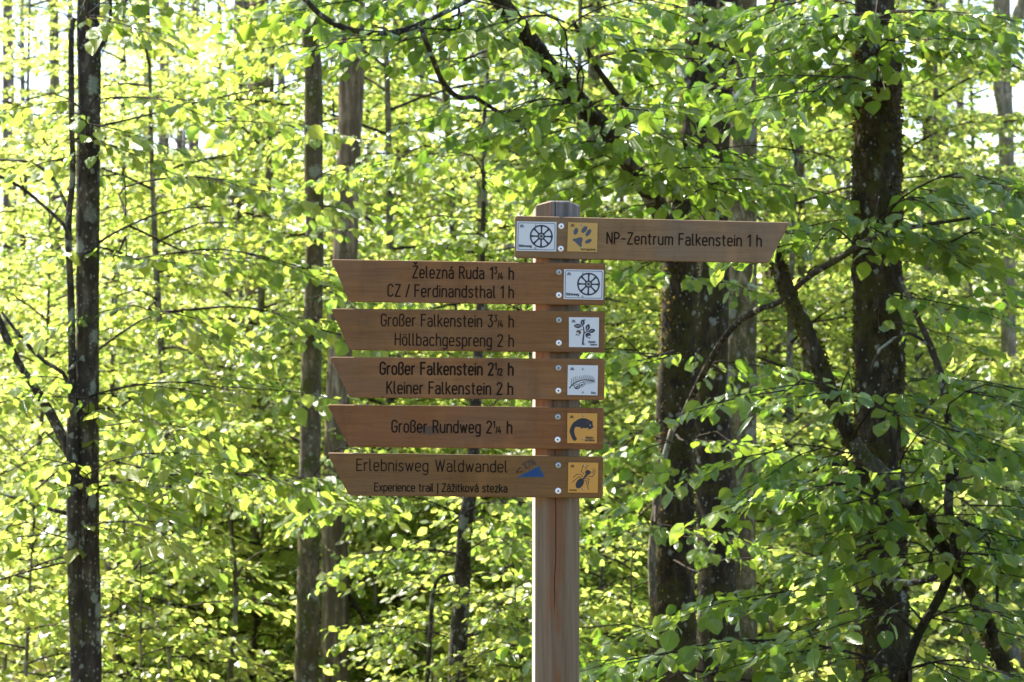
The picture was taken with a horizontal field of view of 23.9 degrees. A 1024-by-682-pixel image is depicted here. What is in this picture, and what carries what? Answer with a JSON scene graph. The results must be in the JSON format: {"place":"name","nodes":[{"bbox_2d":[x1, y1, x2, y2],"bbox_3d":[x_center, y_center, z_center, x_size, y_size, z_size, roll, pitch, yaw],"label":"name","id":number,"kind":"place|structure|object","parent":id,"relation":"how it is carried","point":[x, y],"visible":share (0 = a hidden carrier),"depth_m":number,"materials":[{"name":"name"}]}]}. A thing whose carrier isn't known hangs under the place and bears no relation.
{"place":"outdoors","nodes":[
{"label":"outdoors","id":0,"kind":"place"},
{"bbox_2d":[0,356,1023,681],"bbox_3d":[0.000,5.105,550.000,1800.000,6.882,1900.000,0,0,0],"label":"ground","id":1,"kind":"structure","parent":0,"point":[320,654],"depth_m":27.35,"materials":[{"name":"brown plant"}]},
{"bbox_2d":[0,6,27,621],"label":"spruce tree","id":2,"kind":"object","parent":1,"relation":"on","point":[5,135],"visible":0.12,"depth_m":43.94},
{"bbox_2d":[0,0,37,444],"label":"spruce tree","id":3,"kind":"object","parent":1,"relation":"on","point":[22,84],"visible":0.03,"depth_m":51.95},
{"bbox_2d":[0,0,61,622],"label":"spruce tree","id":4,"kind":"object","parent":1,"relation":"on","point":[10,85],"visible":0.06,"depth_m":57.97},
{"bbox_2d":[20,0,77,642],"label":"tree","id":5,"kind":"object","parent":1,"relation":"on","point":[54,79],"visible":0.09,"depth_m":37.97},
{"bbox_2d":[0,123,109,554],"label":"young beech tree","id":6,"kind":"object","parent":1,"relation":"on","point":[11,196],"visible":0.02,"depth_m":50.00,"materials":[{"name":"green plant"}]},
{"bbox_2d":[0,96,121,647],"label":"young beech tree","id":7,"kind":"object","parent":1,"relation":"on","point":[100,378],"visible":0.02,"depth_m":36.86,"materials":[{"name":"green plant"}]},
{"bbox_2d":[31,0,111,342],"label":"spruce tree","id":8,"kind":"object","parent":1,"relation":"on","point":[67,73],"visible":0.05,"depth_m":61.98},
{"bbox_2d":[0,414,148,681],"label":"young beech tree","id":9,"kind":"object","parent":1,"relation":"on","point":[5,675],"visible":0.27,"depth_m":18.10,"materials":[{"name":"green plant"}]},
{"bbox_2d":[0,0,149,631],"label":"young beech tree","id":10,"kind":"object","parent":1,"relation":"on","point":[9,212],"visible":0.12,"depth_m":27.85,"materials":[{"name":"green plant"}]},
{"bbox_2d":[0,438,153,681],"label":"young beech tree","id":11,"kind":"object","parent":1,"relation":"on","point":[29,616],"visible":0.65,"depth_m":15.03,"materials":[{"name":"green plant"}]},
{"bbox_2d":[0,0,216,640],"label":"young beech tree","id":12,"kind":"object","parent":1,"relation":"on","point":[10,33],"visible":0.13,"depth_m":35.47,"materials":[{"name":"green plant"}]},
{"bbox_2d":[0,0,217,595],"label":"young beech tree","id":13,"kind":"object","parent":1,"relation":"on","point":[106,68],"visible":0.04,"depth_m":45.29,"materials":[{"name":"green plant"}]},
{"bbox_2d":[0,396,224,681],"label":"young beech tree","id":14,"kind":"object","parent":1,"relation":"on","point":[36,426],"visible":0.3,"depth_m":16.87,"materials":[{"name":"green plant"}]},
{"bbox_2d":[104,560,139,680],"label":"tree","id":15,"kind":"object","parent":1,"relation":"on","point":[116,656],"visible":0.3,"depth_m":17.96,"materials":[{"name":"brown plant"}]},
{"bbox_2d":[105,1,154,460],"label":"spruce tree","id":16,"kind":"object","parent":1,"relation":"on","point":[119,154],"visible":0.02,"depth_m":47.90,"materials":[{"name":"plant"}]},
{"bbox_2d":[18,477,254,681],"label":"young beech tree","id":17,"kind":"object","parent":1,"relation":"on","point":[187,631],"visible":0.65,"depth_m":15.39,"materials":[{"name":"green plant"}]},
{"bbox_2d":[0,69,275,643],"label":"young beech tree","id":18,"kind":"object","parent":1,"relation":"on","point":[153,346],"visible":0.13,"depth_m":31.05,"materials":[{"name":"green plant"}]},
{"bbox_2d":[0,104,282,680],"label":"young beech tree","id":19,"kind":"object","parent":1,"relation":"on","point":[47,318],"visible":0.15,"depth_m":21.54,"materials":[{"name":"green plant"}]},
{"bbox_2d":[0,0,294,676],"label":"young beech tree","id":20,"kind":"object","parent":1,"relation":"on","point":[177,160],"visible":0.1,"depth_m":24.65,"materials":[{"name":"green plant"}]},
{"bbox_2d":[108,0,186,375],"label":"spruce tree","id":21,"kind":"object","parent":1,"relation":"on","point":[146,79],"visible":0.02,"depth_m":54.95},
{"bbox_2d":[3,359,292,681],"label":"young beech tree","id":22,"kind":"object","parent":1,"relation":"on","point":[46,370],"visible":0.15,"depth_m":19.60,"materials":[{"name":"green plant"}]},
{"bbox_2d":[0,0,299,595],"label":"young beech tree","id":23,"kind":"object","parent":1,"relation":"on","point":[145,131],"visible":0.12,"depth_m":36.47,"materials":[{"name":"green plant"}]},
{"bbox_2d":[36,1,299,624],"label":"young beech tree","id":24,"kind":"object","parent":1,"relation":"on","point":[185,138],"visible":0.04,"depth_m":42.10,"materials":[{"name":"green plant"}]},
{"bbox_2d":[131,2,207,620],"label":"spruce tree","id":25,"kind":"object","parent":1,"relation":"on","point":[162,140],"visible":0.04,"depth_m":41.97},
{"bbox_2d":[140,2,209,349],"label":"spruce tree","id":26,"kind":"object","parent":1,"relation":"on","point":[180,143],"visible":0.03,"depth_m":63.91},
{"bbox_2d":[20,423,338,681],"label":"young beech tree","id":27,"kind":"object","parent":1,"relation":"on","point":[261,671],"visible":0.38,"depth_m":16.89,"materials":[{"name":"green plant"}]},
{"bbox_2d":[65,404,297,681],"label":"young beech tree","id":28,"kind":"object","parent":1,"relation":"on","point":[265,414],"visible":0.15,"depth_m":20.03,"materials":[{"name":"green plant"}]},
{"bbox_2d":[154,0,231,618],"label":"spruce tree","id":29,"kind":"object","parent":1,"relation":"on","point":[195,143],"visible":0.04,"depth_m":49.91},
{"bbox_2d":[0,0,414,681],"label":"young beech tree","id":30,"kind":"object","parent":1,"relation":"on","point":[182,372],"visible":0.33,"depth_m":20.11,"materials":[{"name":"green plant"}]},
{"bbox_2d":[183,0,231,619],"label":"spruce tree","id":31,"kind":"object","parent":1,"relation":"on","point":[220,65],"visible":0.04,"depth_m":59.96,"materials":[{"name":"plant"}]},
{"bbox_2d":[118,0,297,642],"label":"spruce tree","id":32,"kind":"object","parent":1,"relation":"on","point":[235,31],"visible":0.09,"depth_m":36.79,"materials":[{"name":"plant"}]},
{"bbox_2d":[0,0,435,681],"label":"beech tree","id":33,"kind":"object","parent":1,"relation":"on","point":[80,466],"visible":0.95,"depth_m":11.93,"materials":[{"name":"green plant"}]},
{"bbox_2d":[108,107,362,624],"bbox_3d":[-4.050,0.669,36.483,5.631,8.620,5.075,0,0,-11],"label":"young beech tree","id":34,"kind":"object","parent":1,"relation":"on","point":[235,294],"depth_m":36.45,"materials":[{"name":"green plant"}]},
{"bbox_2d":[131,466,345,681],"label":"beech sapling","id":35,"kind":"object","parent":1,"relation":"on","point":[235,570],"visible":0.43,"depth_m":16.27,"materials":[{"name":"green plant"}]},
{"bbox_2d":[9,0,468,670],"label":"young beech tree","id":36,"kind":"object","parent":1,"relation":"on","point":[139,300],"visible":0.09,"depth_m":27.04,"materials":[{"name":"green plant"}]},
{"bbox_2d":[245,0,270,658],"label":"beech tree","id":37,"kind":"object","parent":1,"relation":"on","point":[249,291],"visible":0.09,"depth_m":29.89,"materials":[{"name":"brown plant"}]},
{"bbox_2d":[101,368,419,680],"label":"young beech tree","id":38,"kind":"object","parent":1,"relation":"on","point":[264,634],"visible":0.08,"depth_m":20.99,"materials":[{"name":"green plant"}]},
{"bbox_2d":[26,0,523,681],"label":"young beech tree","id":39,"kind":"object","parent":1,"relation":"on","point":[136,246],"visible":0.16,"depth_m":22.57,"materials":[{"name":"green plant"}]},
{"bbox_2d":[179,142,385,634],"bbox_3d":[-3.648,0.898,39.165,5.112,8.684,5.673,0,0,21],"label":"young beech tree","id":40,"kind":"object","parent":1,"relation":"on","point":[365,402],"visible":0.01,"depth_m":39.58,"materials":[{"name":"green plant"}]},
{"bbox_2d":[269,0,328,438],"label":"spruce tree","id":41,"kind":"object","parent":1,"relation":"on","point":[281,80],"visible":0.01,"depth_m":55.97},
{"bbox_2d":[100,0,518,681],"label":"young beech tree","id":42,"kind":"object","parent":1,"relation":"on","point":[288,118],"visible":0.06,"depth_m":24.87,"materials":[{"name":"green plant"}]},
{"bbox_2d":[44,0,579,582],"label":"young beech tree","id":43,"kind":"object","parent":1,"relation":"on","point":[396,90],"visible":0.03,"depth_m":31.53,"materials":[{"name":"green plant"}]},
{"bbox_2d":[170,1,456,681],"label":"beech tree","id":44,"kind":"object","parent":1,"relation":"on","point":[306,665],"visible":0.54,"depth_m":15.80,"materials":[{"name":"green plant"}]},
{"bbox_2d":[184,412,445,681],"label":"young beech tree","id":45,"kind":"object","parent":1,"relation":"on","point":[269,554],"visible":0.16,"depth_m":20.10,"materials":[{"name":"green plant"}]},
{"bbox_2d":[207,394,447,681],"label":"young beech tree","id":46,"kind":"object","parent":1,"relation":"on","point":[268,545],"visible":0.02,"depth_m":23.18,"materials":[{"name":"green plant"}]},
{"bbox_2d":[320,2,389,681],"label":"spruce tree","id":47,"kind":"object","parent":1,"relation":"on","point":[335,610],"visible":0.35,"depth_m":18.91,"materials":[{"name":"brown plant"}]},
{"bbox_2d":[66,0,661,681],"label":"young beech tree","id":48,"kind":"object","parent":1,"relation":"on","point":[388,248],"visible":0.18,"depth_m":20.92,"materials":[{"name":"green plant"}]},
{"bbox_2d":[322,21,421,404],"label":"spruce tree","id":49,"kind":"object","parent":1,"relation":"on","point":[365,220],"visible":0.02,"depth_m":49.86,"materials":[{"name":"plant"}]},
{"bbox_2d":[250,379,508,681],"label":"young beech tree","id":50,"kind":"object","parent":1,"relation":"on","point":[355,618],"visible":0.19,"depth_m":19.63,"materials":[{"name":"green plant"}]},
{"bbox_2d":[269,447,525,681],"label":"young beech tree","id":51,"kind":"object","parent":1,"relation":"on","point":[370,604],"visible":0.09,"depth_m":20.01,"materials":[{"name":"green plant"}]},
{"bbox_2d":[391,0,404,401],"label":"beech tree","id":52,"kind":"object","parent":1,"relation":"on","point":[394,23],"visible":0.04,"depth_m":32.92,"materials":[{"name":"brown plant"}]},
{"bbox_2d":[226,11,582,605],"bbox_3d":[-1.702,-0.222,36.644,6.067,10.306,6.732,0,0,16],"label":"young beech tree","id":53,"kind":"object","parent":1,"relation":"on","point":[364,223],"visible":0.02,"depth_m":36.13,"materials":[{"name":"green plant"}]},
{"bbox_2d":[159,0,666,681],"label":"young beech tree","id":54,"kind":"object","parent":1,"relation":"on","point":[403,96],"visible":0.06,"depth_m":23.55,"materials":[{"name":"green plant"}]},
{"bbox_2d":[337,539,511,681],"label":"young beech tree","id":55,"kind":"object","parent":1,"relation":"on","point":[418,615],"visible":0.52,"depth_m":16.47,"materials":[{"name":"green plant"}]},
{"bbox_2d":[320,399,531,681],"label":"young beech tree","id":56,"kind":"object","parent":1,"relation":"on","point":[486,451],"visible":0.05,"depth_m":20.42,"materials":[{"name":"green plant"}]},
{"bbox_2d":[405,9,455,356],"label":"spruce tree","id":57,"kind":"object","parent":1,"relation":"on","point":[423,13],"visible":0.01,"depth_m":57.88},
{"bbox_2d":[273,29,612,681],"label":"young beech tree","id":58,"kind":"object","parent":1,"relation":"on","point":[458,637],"visible":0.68,"depth_m":14.66,"materials":[{"name":"green plant"}]},
{"bbox_2d":[246,0,649,670],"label":"young beech tree","id":59,"kind":"object","parent":1,"relation":"on","point":[490,206],"visible":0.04,"depth_m":26.27,"materials":[{"name":"green plant"}]},
{"bbox_2d":[473,1,489,603],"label":"birch tree","id":60,"kind":"object","parent":1,"relation":"on","point":[478,227],"visible":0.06,"depth_m":24.96,"materials":[{"name":"plant"}]},
{"bbox_2d":[357,454,610,681],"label":"young beech tree","id":61,"kind":"object","parent":1,"relation":"on","point":[423,622],"visible":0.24,"depth_m":16.83,"materials":[{"name":"green plant"}]},
{"bbox_2d":[364,25,606,574],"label":"young beech tree","id":62,"kind":"object","parent":1,"relation":"on","point":[473,155],"visible":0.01,"depth_m":40.53,"materials":[{"name":"green plant"}]},
{"bbox_2d":[453,0,528,452],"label":"spruce tree","id":63,"kind":"object","parent":1,"relation":"on","point":[506,106],"visible":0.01,"depth_m":53.96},
{"bbox_2d":[425,533,617,681],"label":"young beech tree","id":64,"kind":"object","parent":1,"relation":"on","point":[483,621],"visible":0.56,"depth_m":14.31,"materials":[{"name":"green plant"}]},
{"bbox_2d":[422,447,649,681],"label":"young beech tree","id":65,"kind":"object","parent":1,"relation":"on","point":[510,593],"visible":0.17,"depth_m":16.02,"materials":[{"name":"green plant"}]},
{"bbox_2d":[319,111,763,681],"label":"young beech tree","id":66,"kind":"object","parent":1,"relation":"on","point":[651,319],"visible":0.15,"depth_m":19.59,"materials":[{"name":"green plant"}]},
{"bbox_2d":[328,201,788,681],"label":"signpost","id":67,"kind":"object","parent":1,"relation":"on","point":[556,427],"visible":1,"depth_m":6.50,"materials":[{"name":"brown wood"}]},
{"bbox_2d":[370,0,757,635],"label":"young beech tree","id":68,"kind":"object","parent":1,"relation":"on","point":[568,7],"visible":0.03,"depth_m":31.59,"materials":[{"name":"green plant"}]},
{"bbox_2d":[446,0,686,513],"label":"young beech tree","id":69,"kind":"object","parent":1,"relation":"on","point":[573,74],"visible":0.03,"depth_m":44.53,"materials":[{"name":"green plant"}]},
{"bbox_2d":[469,407,695,681],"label":"young beech tree","id":70,"kind":"object","parent":1,"relation":"on","point":[495,569],"visible":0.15,"depth_m":17.57,"materials":[{"name":"green plant"}]},
{"bbox_2d":[325,0,845,681],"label":"young beech tree","id":71,"kind":"object","parent":1,"relation":"on","point":[501,236],"visible":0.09,"depth_m":22.30,"materials":[{"name":"green plant"}]},
{"bbox_2d":[201,0,976,681],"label":"beech tree","id":72,"kind":"object","parent":1,"relation":"on","point":[685,172],"visible":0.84,"depth_m":11.32,"materials":[{"name":"green plant"}]},
{"bbox_2d":[584,0,600,639],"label":"beech tree","id":73,"kind":"object","parent":1,"relation":"on","point":[592,73],"visible":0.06,"depth_m":30.93,"materials":[{"name":"brown plant"}]},
{"bbox_2d":[495,488,696,681],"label":"young beech tree","id":74,"kind":"object","parent":1,"relation":"on","point":[639,610],"visible":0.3,"depth_m":15.38,"materials":[{"name":"green plant"}]},
{"bbox_2d":[417,5,837,635],"bbox_3d":[1.671,-1.787,34.562,6.196,13.270,7.494,0,0,-5],"label":"young beech tree","id":75,"kind":"object","parent":1,"relation":"on","point":[621,199],"visible":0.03,"depth_m":35.20,"materials":[{"name":"green plant"}]},
{"bbox_2d":[523,0,761,623],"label":"young beech tree","id":76,"kind":"object","parent":1,"relation":"on","point":[652,83],"visible":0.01,"depth_m":41.46,"materials":[{"name":"green plant"}]},
{"bbox_2d":[488,0,853,630],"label":"young beech tree","id":77,"kind":"object","parent":1,"relation":"on","point":[766,292],"visible":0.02,"depth_m":27.89,"materials":[{"name":"green plant"}]},
{"bbox_2d":[694,0,739,681],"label":"beech tree","id":78,"kind":"object","parent":1,"relation":"on","point":[713,318],"visible":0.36,"depth_m":13.61,"materials":[{"name":"brown plant"}]},
{"bbox_2d":[439,0,1023,681],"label":"young beech tree","id":79,"kind":"object","parent":1,"relation":"on","point":[939,282],"visible":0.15,"depth_m":19.80,"materials":[{"name":"green plant"}]},
{"bbox_2d":[476,0,990,659],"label":"young beech tree","id":80,"kind":"object","parent":1,"relation":"on","point":[800,196],"visible":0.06,"depth_m":23.72,"materials":[{"name":"green plant"}]},
{"bbox_2d":[615,400,854,681],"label":"young beech tree","id":81,"kind":"object","parent":1,"relation":"on","point":[770,623],"visible":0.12,"depth_m":17.13,"materials":[{"name":"green plant"}]},
{"bbox_2d":[728,0,757,681],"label":"beech tree","id":82,"kind":"object","parent":1,"relation":"on","point":[742,339],"visible":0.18,"depth_m":14.22,"materials":[{"name":"brown plant"}]},
{"bbox_2d":[760,0,784,641],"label":"beech tree","id":83,"kind":"object","parent":1,"relation":"on","point":[766,273],"visible":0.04,"depth_m":31.90,"materials":[{"name":"brown plant"}]},
{"bbox_2d":[523,0,1023,664],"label":"young beech tree","id":84,"kind":"object","parent":1,"relation":"on","point":[827,338],"visible":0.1,"depth_m":24.00,"materials":[{"name":"green plant"}]},
{"bbox_2d":[566,0,998,630],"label":"young beech tree","id":85,"kind":"object","parent":1,"relation":"on","point":[772,290],"visible":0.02,"depth_m":31.36,"materials":[{"name":"green plant"}]},
{"bbox_2d":[646,369,951,680],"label":"young beech tree","id":86,"kind":"object","parent":1,"relation":"on","point":[781,539],"visible":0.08,"depth_m":18.68,"materials":[{"name":"green plant"}]},
{"bbox_2d":[579,215,1023,681],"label":"leaning tree","id":87,"kind":"object","parent":1,"relation":"on","point":[783,491],"visible":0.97,"depth_m":9.70,"materials":[{"name":"green plant"}]},
{"bbox_2d":[657,112,948,593],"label":"young beech tree","id":88,"kind":"object","parent":1,"relation":"on","point":[795,271],"depth_m":40.79,"materials":[{"name":"green plant"}]},
{"bbox_2d":[600,0,1023,645],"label":"young beech tree","id":89,"kind":"object","parent":1,"relation":"on","point":[922,156],"visible":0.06,"depth_m":27.58,"materials":[{"name":"green plant"}]},
{"bbox_2d":[756,16,919,460],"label":"young beech tree","id":90,"kind":"object","parent":1,"relation":"on","point":[821,160],"visible":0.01,"depth_m":49.64,"materials":[{"name":"green plant"}]},
{"bbox_2d":[669,0,1023,681],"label":"beech tree","id":91,"kind":"object","parent":1,"relation":"on","point":[882,304],"visible":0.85,"depth_m":10.35,"materials":[{"name":"green plant"}]},
{"bbox_2d":[672,0,1023,681],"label":"young beech tree","id":92,"kind":"object","parent":1,"relation":"on","point":[847,329],"visible":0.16,"depth_m":23.02,"materials":[{"name":"green plant"}]},
{"bbox_2d":[757,122,940,636],"bbox_3d":[4.464,0.640,36.702,5.721,9.509,5.037,0,0,0],"label":"young beech tree","id":93,"kind":"object","parent":1,"relation":"on","point":[758,276],"visible":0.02,"depth_m":36.40,"materials":[{"name":"green plant"}]},
{"bbox_2d":[756,418,995,681],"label":"young beech tree","id":94,"kind":"object","parent":1,"relation":"on","point":[827,669],"visible":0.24,"depth_m":14.80,"materials":[{"name":"green plant"}]},
{"bbox_2d":[756,0,1023,678],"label":"young beech tree","id":95,"kind":"object","parent":1,"relation":"on","point":[989,298],"visible":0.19,"depth_m":20.98,"materials":[{"name":"green plant"}]},
{"bbox_2d":[758,354,1023,681],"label":"young beech tree","id":96,"kind":"object","parent":1,"relation":"on","point":[989,369],"visible":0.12,"depth_m":17.81,"materials":[{"name":"green plant"}]},
{"bbox_2d":[759,0,1023,658],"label":"young beech tree","id":97,"kind":"object","parent":1,"relation":"on","point":[996,343],"visible":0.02,"depth_m":31.11,"materials":[{"name":"green plant"}]},
{"bbox_2d":[777,33,1023,654],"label":"young beech tree","id":98,"kind":"object","parent":1,"relation":"on","point":[959,119],"visible":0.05,"depth_m":26.76,"materials":[{"name":"green plant"}]},
{"bbox_2d":[794,0,1023,644],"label":"young beech tree","id":99,"kind":"object","parent":1,"relation":"on","point":[969,285],"visible":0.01,"depth_m":34.71,"materials":[{"name":"green plant"}]},
{"bbox_2d":[819,80,1023,480],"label":"young beech tree","id":100,"kind":"object","parent":1,"relation":"on","point":[981,283],"visible":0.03,"depth_m":49.82,"materials":[{"name":"green plant"}]},
{"bbox_2d":[921,0,935,645],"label":"beech tree","id":101,"kind":"object","parent":1,"relation":"on","point":[927,267],"visible":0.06,"depth_m":28.93,"materials":[{"name":"brown plant"}]},
{"bbox_2d":[836,46,1023,566],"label":"young beech tree","id":102,"kind":"object","parent":1,"relation":"on","point":[1021,321],"visible":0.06,"depth_m":31.39,"materials":[{"name":"green plant"}]},
{"bbox_2d":[850,423,1023,681],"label":"young beech tree","id":103,"kind":"object","parent":1,"relation":"on","point":[948,600],"visible":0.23,"depth_m":14.63,"materials":[{"name":"green plant"}]},
{"bbox_2d":[907,0,996,629],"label":"spruce tree","id":104,"kind":"object","parent":1,"relation":"on","point":[943,7],"visible":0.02,"depth_m":43.96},
{"bbox_2d":[953,0,996,480],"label":"spruce tree","id":105,"kind":"object","parent":1,"relation":"on","point":[958,105],"visible":0.01,"depth_m":51.92,"materials":[{"name":"plant"}]},
{"bbox_2d":[993,0,1023,666],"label":"beech tree","id":106,"kind":"object","parent":1,"relation":"on","point":[1002,90],"visible":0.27,"depth_m":25.92,"materials":[{"name":"brown plant"}]},
{"bbox_2d":[0,0,1023,354],"label":"sky","id":107,"kind":"structure","parent":0,"point":[1018,90],"materials":[{"name":"white"}]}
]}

